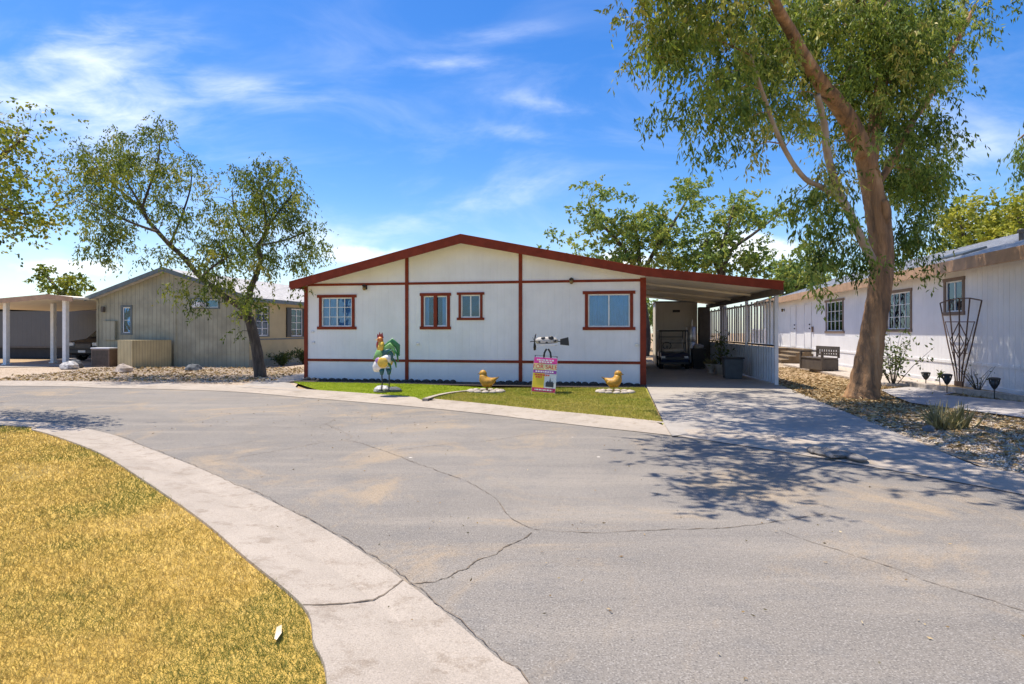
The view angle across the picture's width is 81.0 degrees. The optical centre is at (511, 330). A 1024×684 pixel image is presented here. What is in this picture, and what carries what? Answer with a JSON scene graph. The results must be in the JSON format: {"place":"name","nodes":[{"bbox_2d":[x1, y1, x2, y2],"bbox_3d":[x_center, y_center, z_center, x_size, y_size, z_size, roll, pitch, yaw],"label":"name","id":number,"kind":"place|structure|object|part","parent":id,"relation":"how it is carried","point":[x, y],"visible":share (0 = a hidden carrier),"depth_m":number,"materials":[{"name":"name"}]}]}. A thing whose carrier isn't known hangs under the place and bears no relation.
{"place":"outdoors","nodes":[
{"label":"outdoors","id":0,"kind":"place"},
{"bbox_2d":[0,425,328,683],"bbox_3d":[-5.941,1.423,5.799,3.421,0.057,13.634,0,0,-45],"label":"dry grass","id":1,"kind":"structure","parent":0,"point":[35,495],"depth_m":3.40,"materials":[{"name":"yellow plant"}]},
{"bbox_2d":[274,625,281,639],"bbox_3d":[-1.100,1.418,2.828,0.030,0.008,0.155,0,0,-17],"label":"fallen leaf","id":2,"kind":"object","parent":1,"relation":"on","point":[278,632],"visible":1,"depth_m":2.82,"materials":[{"name":"plant"}]},
{"bbox_2d":[237,373,303,390],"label":"path","id":3,"kind":"structure","parent":0,"point":[283,381],"depth_m":17.01,"materials":[{"name":"concrete"}]},
{"bbox_2d":[0,333,986,467],"bbox_3d":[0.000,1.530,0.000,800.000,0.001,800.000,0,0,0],"label":"ground","id":4,"kind":"structure","parent":0,"point":[648,359],"depth_m":30.10,"materials":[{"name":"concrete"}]},
{"bbox_2d":[0,97,88,266],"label":"shade tree","id":5,"kind":"object","parent":4,"relation":"on","point":[8,207],"visible":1,"depth_m":10.23,"materials":[{"name":"green plant"}]},
{"bbox_2d":[0,358,90,366],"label":"side drive","id":6,"kind":"structure","parent":4,"relation":"on","point":[46,363],"depth_m":26.77,"materials":[{"name":"concrete"}]},
{"bbox_2d":[0,294,97,364],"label":"carport","id":7,"kind":"object","parent":6,"relation":"on","point":[54,304],"visible":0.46,"depth_m":25.67,"materials":[{"name":"beige metal"}]},
{"bbox_2d":[69,331,95,359],"bbox_3d":[-20.103,0.621,30.762,2.002,1.659,4.446,0,0,10],"label":"parked car","id":8,"kind":"object","parent":6,"relation":"on","point":[80,349],"visible":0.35,"depth_m":28.73,"materials":[{"name":"black paint"}]},
{"bbox_2d":[0,309,95,358],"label":"mobile home","id":9,"kind":"object","parent":4,"relation":"on","point":[29,333],"visible":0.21,"depth_m":32.93,"materials":[{"name":"grey"}]},
{"bbox_2d":[22,264,96,296],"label":"background tree","id":10,"kind":"object","parent":4,"relation":"on","point":[65,281],"visible":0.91,"depth_m":43.04,"materials":[{"name":"green plant"}]},
{"bbox_2d":[0,362,303,386],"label":"rock bed","id":11,"kind":"object","parent":4,"relation":"on","point":[7,371],"visible":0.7,"depth_m":21.25,"materials":[{"name":"beige gravel"}]},
{"bbox_2d":[59,361,78,369],"bbox_3d":[-17.012,1.359,23.051,0.825,0.456,0.611,0,0,31],"label":"garden rock","id":12,"kind":"object","parent":11,"relation":"on","point":[68,365],"visible":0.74,"depth_m":22.85,"materials":[{"name":"white stone"}]},
{"bbox_2d":[70,359,83,367],"bbox_3d":[-17.203,1.352,23.688,0.523,0.497,0.391,0,0,-43],"label":"garden rock","id":13,"kind":"object","parent":11,"relation":"on","point":[79,362],"visible":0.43,"depth_m":23.65,"materials":[{"name":"stone"}]},
{"bbox_2d":[90,347,116,366],"bbox_3d":[-16.775,1.070,24.811,0.900,0.780,0.640,0,0,10],"label":"air conditioner","id":14,"kind":"object","parent":11,"relation":"on","point":[103,356],"visible":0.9,"depth_m":24.52,"materials":[{"name":"brown paint"}]},
{"bbox_2d":[115,363,132,372],"bbox_3d":[-13.688,1.362,21.170,0.532,0.458,0.623,0,0,-28],"label":"garden rock","id":15,"kind":"object","parent":11,"relation":"on","point":[122,368],"visible":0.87,"depth_m":20.99,"materials":[{"name":"beige stone"}]},
{"bbox_2d":[117,340,170,367],"bbox_3d":[-15.129,0.935,24.387,1.950,1.130,1.250,0,0,10],"label":"wood enclosure","id":16,"kind":"object","parent":11,"relation":"on","point":[143,353],"visible":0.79,"depth_m":24.20,"materials":[{"name":"beige wood"}]},
{"bbox_2d":[0,365,303,383],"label":"river rock","id":17,"kind":"object","parent":11,"relation":"on","point":[197,374],"visible":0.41,"depth_m":19.63,"materials":[{"name":"beige gravel"}]},
{"bbox_2d":[184,364,202,370],"bbox_3d":[-11.801,1.389,22.226,0.629,0.367,0.455,0,0,-12],"label":"garden rock","id":18,"kind":"object","parent":11,"relation":"on","point":[192,367],"visible":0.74,"depth_m":22.11,"materials":[{"name":"stone"}]},
{"bbox_2d":[31,110,338,377],"bbox_3d":[-10.239,-2.742,19.127,9.554,8.725,5.028,0,0,0],"label":"mesquite tree","id":19,"kind":"object","parent":4,"relation":"on","point":[124,165],"visible":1,"depth_m":18.58,"materials":[{"name":"green plant"}]},
{"bbox_2d":[84,267,303,366],"bbox_3d":[-13.068,-0.570,30.809,7.770,4.140,12.640,0,0,10],"label":"mobile home","id":20,"kind":"object","parent":4,"relation":"on","point":[126,310],"visible":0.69,"depth_m":25.09,"materials":[{"name":"beige"}]},
{"bbox_2d":[120,305,131,334],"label":"window","id":21,"kind":"structure","parent":20,"relation":"in","point":[126,310],"depth_m":25.35,"materials":[{"name":"glass"}]},
{"bbox_2d":[189,298,219,308],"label":"window","id":22,"kind":"structure","parent":20,"relation":"in","point":[213,305],"depth_m":24.76,"materials":[{"name":"glass"}]},
{"bbox_2d":[256,306,269,336],"bbox_3d":[-10.748,-0.410,25.335,0.534,1.820,1.470,0,0,10],"label":"window","id":23,"kind":"structure","parent":20,"relation":"in","point":[263,328],"depth_m":25.43,"materials":[{"name":"glass"}]},
{"bbox_2d":[291,308,302,336],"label":"window","id":24,"kind":"structure","parent":20,"relation":"in","point":[296,313],"depth_m":27.98,"materials":[{"name":"glass"}]},
{"bbox_2d":[266,350,296,365],"bbox_3d":[-9.745,1.159,25.623,1.093,0.742,1.357,0,0,0],"label":"shrub","id":25,"kind":"object","parent":4,"relation":"on","point":[282,359],"visible":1,"depth_m":25.26,"materials":[{"name":"green plant"}]},
{"bbox_2d":[290,347,303,363],"bbox_3d":[-9.218,1.102,26.637,1.130,0.852,0.921,0,0,-38],"label":"shrub","id":26,"kind":"object","parent":4,"relation":"on","point":[300,357],"visible":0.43,"depth_m":26.47,"materials":[{"name":"green plant"}]},
{"bbox_2d":[303,377,455,382],"bbox_3d":[-3.860,1.440,17.260,4.687,0.176,0.250,0,0,10],"label":"stone edging","id":27,"kind":"object","parent":4,"relation":"on","point":[379,380],"visible":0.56,"depth_m":17.19,"materials":[{"name":"grey stone"}]},
{"bbox_2d":[289,234,645,384],"bbox_3d":[0.027,-0.592,24.971,10.185,4.184,17.090,0,0,10],"label":"mobile home","id":28,"kind":"object","parent":4,"relation":"on","point":[462,308],"visible":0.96,"depth_m":17.00,"materials":[{"name":"white"}]},
{"bbox_2d":[317,294,356,328],"bbox_3d":[-5.149,-0.560,18.025,1.560,1.460,0.534,0,0,10],"label":"window","id":29,"kind":"structure","parent":28,"relation":"in","point":[335,311],"depth_m":17.86,"materials":[{"name":"red paint"}]},
{"bbox_2d":[420,293,450,328],"bbox_3d":[-2.161,-0.570,17.489,1.300,1.480,0.534,0,0,10],"label":"window","id":30,"kind":"structure","parent":28,"relation":"in","point":[435,307],"depth_m":17.30,"materials":[{"name":"red paint"}]},
{"bbox_2d":[457,292,483,319],"bbox_3d":[-1.134,-0.705,17.303,1.160,1.250,0.534,0,0,10],"label":"window","id":31,"kind":"structure","parent":28,"relation":"in","point":[470,304],"depth_m":17.11,"materials":[{"name":"red paint"}]},
{"bbox_2d":[583,291,634,329],"bbox_3d":[2.686,-0.560,16.616,1.730,1.500,0.534,0,0,10],"label":"window","id":32,"kind":"structure","parent":28,"relation":"in","point":[604,310],"depth_m":16.45,"materials":[{"name":"red paint"}]},
{"bbox_2d":[290,380,645,387],"bbox_3d":[-1.413,1.450,16.619,10.000,0.001,1.020,0,0,10],"label":"mulch bed","id":33,"kind":"object","parent":4,"relation":"on","point":[476,383],"visible":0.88,"depth_m":16.57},
{"bbox_2d":[494,380,640,385],"bbox_3d":[1.412,1.440,16.302,4.078,0.176,0.265,0,0,10],"label":"stone edging","id":34,"kind":"object","parent":4,"relation":"on","point":[559,383],"visible":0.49,"depth_m":16.23,"materials":[{"name":"grey stone"}]},
{"bbox_2d":[536,169,718,355],"bbox_3d":[7.245,-4.343,36.942,11.602,11.948,6.406,0,0,0],"label":"background tree","id":35,"kind":"object","parent":4,"relation":"on","point":[660,235],"visible":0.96,"depth_m":36.29,"materials":[{"name":"green plant"}]},
{"bbox_2d":[646,298,657,349],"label":"background tree","id":36,"kind":"object","parent":4,"relation":"on","point":[650,309],"visible":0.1,"depth_m":45.36,"materials":[{"name":"green plant"}]},
{"bbox_2d":[676,187,794,340],"bbox_3d":[13.691,-3.635,35.909,7.349,10.517,5.868,0,0,0],"label":"background tree","id":37,"kind":"object","parent":4,"relation":"on","point":[722,257],"visible":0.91,"depth_m":35.20,"materials":[{"name":"green plant"}]},
{"bbox_2d":[753,241,840,298],"bbox_3d":[16.070,-1.860,33.873,6.525,6.965,5.401,0,0,0],"label":"background tree","id":38,"kind":"object","parent":4,"relation":"on","point":[781,270],"visible":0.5,"depth_m":32.77,"materials":[{"name":"green plant"}]},
{"bbox_2d":[594,0,1023,399],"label":"gum tree","id":39,"kind":"object","parent":4,"relation":"on","point":[903,42],"visible":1,"depth_m":12.19,"materials":[{"name":"green plant"}]},
{"bbox_2d":[753,229,1023,394],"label":"mobile home","id":40,"kind":"object","parent":4,"relation":"on","point":[990,273],"visible":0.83,"depth_m":16.29,"materials":[{"name":"white"}]},
{"bbox_2d":[790,305,795,347],"bbox_3d":[14.076,-0.230,30.117,0.082,2.140,1.060,0,0,10],"label":"door","id":41,"kind":"structure","parent":40,"relation":"in","point":[792,309],"depth_m":30.09,"materials":[{"name":"white"}]},
{"bbox_2d":[804,302,811,348],"bbox_3d":[13.651,-0.230,27.755,0.082,2.140,1.060,0,0,10],"label":"door","id":42,"kind":"structure","parent":40,"relation":"in","point":[807,308],"depth_m":27.78,"materials":[{"name":"white"}]},
{"bbox_2d":[824,298,844,332],"bbox_3d":[13.315,-0.600,24.297,0.534,1.800,2.450,0,0,10],"label":"window","id":43,"kind":"structure","parent":40,"relation":"in","point":[834,312],"depth_m":24.36,"materials":[{"name":"brown paint"}]},
{"bbox_2d":[886,288,911,331],"bbox_3d":[12.299,-0.630,18.686,0.534,1.740,2.150,0,0,10],"label":"window","id":44,"kind":"structure","parent":40,"relation":"in","point":[901,303],"depth_m":18.63,"materials":[{"name":"brown paint"}]},
{"bbox_2d":[942,276,964,315],"bbox_3d":[11.746,-0.900,15.583,0.534,1.400,1.400,0,0,10],"label":"window","id":45,"kind":"structure","parent":40,"relation":"in","point":[954,289],"depth_m":15.63,"materials":[{"name":"brown paint"}]},
{"bbox_2d":[772,363,1023,473],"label":"gravel yard","id":46,"kind":"structure","parent":4,"relation":"on","point":[966,458],"depth_m":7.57,"materials":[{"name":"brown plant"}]},
{"bbox_2d":[753,329,811,363],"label":"porch steps","id":47,"kind":"structure","parent":46,"relation":"on","point":[788,355],"depth_m":27.92,"materials":[{"name":"brown paint"}]},
{"bbox_2d":[783,364,953,386],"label":"walkway","id":48,"kind":"structure","parent":46,"relation":"on","point":[844,372],"depth_m":18.43,"materials":[{"name":"concrete"}]},
{"bbox_2d":[800,346,839,370],"bbox_3d":[10.906,0.950,21.300,0.650,0.820,1.500,0,0,-2],"label":"storage bench","id":49,"kind":"object","parent":48,"relation":"on","point":[821,363],"visible":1,"depth_m":21.00,"materials":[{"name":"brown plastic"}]},
{"bbox_2d":[855,321,933,383],"bbox_3d":[9.973,0.627,15.549,1.405,1.801,1.406,0,0,0],"label":"shrub","id":50,"kind":"object","parent":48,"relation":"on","point":[896,362],"visible":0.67,"depth_m":15.68,"materials":[{"name":"green plant"}]},
{"bbox_2d":[922,425,934,432],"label":"garden rock","id":51,"kind":"object","parent":46,"relation":"on","point":[928,428],"visible":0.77,"depth_m":8.67,"materials":[{"name":"stone"}]},
{"bbox_2d":[917,399,987,429],"bbox_3d":[6.475,1.226,8.917,1.005,0.488,0.693,0,0,-20],"label":"yucca","id":52,"kind":"object","parent":46,"relation":"on","point":[955,420],"visible":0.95,"depth_m":8.86,"materials":[{"name":"green plant"}]},
{"bbox_2d":[889,377,1023,401],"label":"bed border","id":53,"kind":"object","parent":46,"relation":"on","point":[1006,396],"visible":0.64,"depth_m":13.64,"materials":[{"name":"concrete"}]},
{"bbox_2d":[939,298,982,386],"bbox_3d":[11.222,0.335,15.051,0.046,2.337,1.900,0,0,10],"label":"trellis","id":54,"kind":"object","parent":46,"relation":"on","point":[956,381],"visible":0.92,"depth_m":15.05,"materials":[{"name":"brown metal"}]},
{"bbox_2d":[988,377,1000,398],"bbox_3d":[10.166,1.203,12.645,0.221,0.455,0.220,0,0,0],"label":"garden torch","id":55,"kind":"object","parent":46,"relation":"on","point":[994,382],"visible":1,"depth_m":12.61,"materials":[{"name":"black paint"}]},
{"bbox_2d":[882,387,1023,417],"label":"walkway","id":56,"kind":"structure","parent":4,"relation":"on","point":[995,406],"depth_m":12.17,"materials":[{"name":"concrete"}]},
{"bbox_2d":[941,373,952,392],"bbox_3d":[10.064,1.218,13.883,0.220,0.464,0.220,0,0,0],"label":"garden torch","id":57,"kind":"object","parent":56,"relation":"on","point":[947,378],"visible":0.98,"depth_m":13.85,"materials":[{"name":"black paint"}]},
{"bbox_2d":[919,185,1023,254],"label":"background tree","id":58,"kind":"object","parent":4,"relation":"on","point":[963,233],"visible":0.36,"depth_m":32.94,"materials":[{"name":"green plant"}]},
{"bbox_2d":[981,185,1023,239],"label":"background tree","id":59,"kind":"object","parent":4,"relation":"on","point":[1014,205],"visible":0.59,"depth_m":32.14,"materials":[{"name":"green plant"}]},
{"bbox_2d":[996,123,1023,196],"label":"gum tree","id":60,"kind":"object","parent":4,"relation":"on","point":[1018,158],"visible":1,"depth_m":18.27,"materials":[{"name":"green plant"}]},
{"bbox_2d":[0,386,1023,683],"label":"road","id":61,"kind":"structure","parent":0,"point":[896,562],"depth_m":4.44,"materials":[{"name":"grey asphalt"}]},
{"bbox_2d":[0,416,528,683],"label":"kerb gutter","id":62,"kind":"object","parent":61,"relation":"on","point":[346,593],"visible":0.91,"depth_m":3.48,"materials":[{"name":"concrete"}]},
{"bbox_2d":[0,381,1023,494],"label":"gutter","id":63,"kind":"object","parent":61,"relation":"on","point":[1008,481],"visible":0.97,"depth_m":9.23,"materials":[{"name":"concrete"}]},
{"bbox_2d":[806,445,820,452],"bbox_3d":[3.697,1.453,7.338,0.177,0.092,0.299,0,0,40],"label":"garden rock","id":64,"kind":"object","parent":63,"relation":"on","point":[810,449],"visible":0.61,"depth_m":7.29,"materials":[{"name":"stone"}]},
{"bbox_2d":[814,447,831,456],"bbox_3d":[3.747,1.446,7.171,0.192,0.113,0.280,0,0,-34],"label":"garden rock","id":65,"kind":"object","parent":63,"relation":"on","point":[820,451],"visible":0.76,"depth_m":7.14,"materials":[{"name":"stone"}]},
{"bbox_2d":[824,450,852,458],"bbox_3d":[3.842,1.448,7.052,0.383,0.104,0.218,0,0,-19],"label":"garden rock","id":66,"kind":"object","parent":63,"relation":"on","point":[834,454],"visible":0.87,"depth_m":6.97,"materials":[{"name":"stone"}]},
{"bbox_2d":[846,453,867,462],"bbox_3d":[3.950,1.451,6.879,0.184,0.090,0.340,0,0,-3],"label":"garden rock","id":67,"kind":"object","parent":63,"relation":"on","point":[855,457],"visible":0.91,"depth_m":6.81,"materials":[{"name":"stone"}]},
{"bbox_2d":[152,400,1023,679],"bbox_3d":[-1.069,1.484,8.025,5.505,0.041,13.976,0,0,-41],"label":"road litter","id":68,"kind":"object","parent":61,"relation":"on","point":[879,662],"visible":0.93,"depth_m":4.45,"materials":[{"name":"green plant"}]},
{"bbox_2d":[0,0,1023,332],"label":"sky","id":69,"kind":"structure","parent":0,"point":[407,123],"materials":[{"name":"blue"}]},
{"bbox_2d":[431,386,663,424],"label":"front lawn","id":70,"kind":"structure","parent":0,"point":[609,415],"depth_m":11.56,"materials":[{"name":"green plant"}]},
{"bbox_2d":[422,390,466,400],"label":"lawn kerb","id":71,"kind":"structure","parent":70,"relation":"on","point":[430,397],"depth_m":13.12,"materials":[{"name":"concrete"}]},
{"bbox_2d":[466,388,505,392],"bbox_3d":[-0.607,1.420,14.172,0.934,0.094,0.696,0,0,10],"label":"stone ring","id":72,"kind":"object","parent":70,"relation":"on","point":[477,390],"visible":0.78,"depth_m":13.97,"materials":[{"name":"stone"}]},
{"bbox_2d":[478,370,498,389],"bbox_3d":[-0.565,1.185,14.174,0.406,0.536,0.364,0,0,-29],"label":"chick statue","id":73,"kind":"object","parent":70,"relation":"on","point":[485,380],"visible":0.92,"depth_m":14.08,"materials":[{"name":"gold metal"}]},
{"bbox_2d":[531,354,557,394],"bbox_3d":[0.763,1.018,13.740,0.590,0.973,0.434,0,0,10],"label":"yard sign","id":74,"kind":"object","parent":70,"relation":"on","point":[544,375],"visible":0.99,"depth_m":13.59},
{"bbox_2d":[530,333,568,357],"bbox_3d":[0.880,0.750,14.073,0.920,1.420,0.500,0,0,10],"label":"wind spinner","id":75,"kind":"object","parent":70,"relation":"on","point":[549,340],"visible":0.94,"depth_m":14.01,"materials":[{"name":"white metal"}]},
{"bbox_2d":[602,370,623,391],"bbox_3d":[2.364,1.185,14.046,0.364,0.536,0.406,0,0,-40],"label":"chick statue","id":76,"kind":"object","parent":70,"relation":"on","point":[615,380],"visible":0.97,"depth_m":13.94,"materials":[{"name":"gold metal"}]},
{"bbox_2d":[595,389,635,393],"bbox_3d":[2.414,1.420,14.034,0.936,0.094,0.697,0,0,10],"label":"stone ring","id":77,"kind":"object","parent":70,"relation":"on","point":[616,391],"visible":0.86,"depth_m":13.86,"materials":[{"name":"stone"}]},
{"bbox_2d":[645,362,974,465],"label":"driveway","id":78,"kind":"structure","parent":0,"point":[682,398],"depth_m":10.63,"materials":[{"name":"concrete"}]},
{"bbox_2d":[656,330,689,368],"bbox_3d":[6.303,0.705,23.586,1.140,1.470,2.226,0,0,10],"label":"golf cart","id":79,"kind":"object","parent":78,"relation":"on","point":[681,358],"visible":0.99,"depth_m":22.98,"materials":[{"name":"blue paint"}]},
{"bbox_2d":[663,348,683,352],"bbox_3d":[6.186,0.740,22.983,0.791,0.218,0.265,0,0,10],"label":"seat","id":80,"kind":"object","parent":79,"relation":"on","point":[675,350],"visible":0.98,"depth_m":22.89,"materials":[{"name":"beige plastic"}]},
{"bbox_2d":[652,301,696,364],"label":"storage shed","id":81,"kind":"structure","parent":78,"relation":"on","point":[674,315],"depth_m":25.67,"materials":[{"name":"beige"}]},
{"bbox_2d":[669,318,685,351],"bbox_3d":[7.068,0.425,25.634,0.700,1.950,0.028,0,0,10],"label":"door","id":82,"kind":"structure","parent":81,"relation":"in","point":[674,323],"depth_m":25.62,"materials":[{"name":"beige metal"}]},
{"bbox_2d":[686,320,695,362],"bbox_3d":[7.300,0.465,24.491,0.400,1.850,0.400,0,0,10],"label":"water heater","id":83,"kind":"object","parent":78,"relation":"on","point":[690,337],"visible":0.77,"depth_m":24.32,"materials":[{"name":"metal"}]},
{"bbox_2d":[690,344,705,367],"bbox_3d":[7.132,0.957,22.998,0.540,0.966,0.598,0,0,10],"label":"wheeled bin","id":84,"kind":"object","parent":78,"relation":"on","point":[698,351],"visible":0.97,"depth_m":22.75,"materials":[{"name":"black paint"}]},
{"bbox_2d":[698,307,709,365],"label":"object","id":85,"kind":"object","parent":78,"relation":"on","point":[704,326],"visible":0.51,"depth_m":24.95,"materials":[{"name":"paint"}]},
{"bbox_3d":[8.014,0.300,24.961,0.380,2.200,0.019,0,0,10],"label":"door","id":86,"kind":"part","parent":85,"relation":"part of","materials":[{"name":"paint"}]},
{"bbox_2d":[704,358,717,373],"bbox_3d":[6.768,1.152,20.413,0.575,0.576,0.565,0,0,10],"label":"potted plant","id":87,"kind":"object","parent":78,"relation":"on","point":[712,366],"visible":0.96,"depth_m":20.34,"materials":[{"name":"green plant"}]},
{"bbox_2d":[645,267,784,384],"bbox_3d":[6.177,-0.106,20.745,3.518,3.112,10.950,0,0,10],"label":"carport","id":88,"kind":"object","parent":78,"relation":"on","point":[761,362],"visible":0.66,"depth_m":18.02,"materials":[{"name":"beige metal"}]},
{"bbox_2d":[704,330,734,374],"bbox_3d":[6.922,0.697,19.915,0.982,1.485,1.038,0,0,42],"label":"potted plant","id":89,"kind":"object","parent":78,"relation":"on","point":[719,370],"visible":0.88,"depth_m":19.85,"materials":[{"name":"green plant"}]},
{"bbox_2d":[720,357,744,378],"bbox_3d":[6.685,1.115,18.200,0.620,0.650,0.540,0,0,10],"label":"storage bin","id":90,"kind":"object","parent":78,"relation":"on","point":[732,367],"visible":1,"depth_m":17.98,"materials":[{"name":"plastic"}]},
{"bbox_2d":[779,367,900,404],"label":"dirt","id":91,"kind":"structure","parent":0,"point":[802,374],"depth_m":18.49,"materials":[{"name":"soil"}]},
{"bbox_2d":[941,385,1009,393],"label":"bed soil","id":92,"kind":"structure","parent":0,"point":[966,387],"depth_m":14.76,"materials":[{"name":"brown soil"}]},
{"bbox_2d":[921,372,930,383],"bbox_3d":[10.814,1.259,15.679,0.220,0.381,0.220,0,0,0],"label":"garden torch","id":93,"kind":"object","parent":92,"relation":"on","point":[925,375],"visible":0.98,"depth_m":15.63,"materials":[{"name":"black paint"}]},
{"bbox_2d":[935,369,943,384],"bbox_3d":[10.881,1.193,15.244,0.200,0.458,0.178,0,0,0],"label":"flower stake","id":94,"kind":"object","parent":92,"relation":"on","point":[939,375],"visible":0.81,"depth_m":15.26,"materials":[{"name":"green plant"}]},
{"bbox_2d":[952,363,994,389],"bbox_3d":[10.610,1.078,13.786,0.894,0.698,0.357,0,0,0],"label":"bare rose","id":95,"kind":"object","parent":92,"relation":"on","point":[975,387],"visible":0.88,"depth_m":13.74,"materials":[{"name":"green plant"}]},
{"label":"turf","id":96,"kind":"structure","parent":0,"visible":0},
{"bbox_2d":[374,385,387,392],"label":"garden rock","id":97,"kind":"object","parent":96,"relation":"on","point":[378,388],"visible":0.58,"depth_m":14.07,"materials":[{"name":"white stone"}]},
{"bbox_2d":[372,332,399,391],"bbox_3d":[-2.820,0.690,13.460,0.638,1.334,0.374,0,0,10],"label":"rooster sculpture","id":98,"kind":"object","parent":96,"relation":"on","point":[383,358],"visible":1,"depth_m":13.41,"materials":[{"name":"multicoloured metal"}]},
{"bbox_2d":[294,381,495,398],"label":"turf grass","id":99,"kind":"structure","parent":96,"relation":"on","point":[420,390],"depth_m":15.13,"materials":[{"name":"green plant"}]},
{"bbox_2d":[388,387,401,392],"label":"garden rock","id":100,"kind":"object","parent":96,"relation":"on","point":[395,389],"visible":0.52,"depth_m":14.14,"materials":[{"name":"stone"}]}
]}

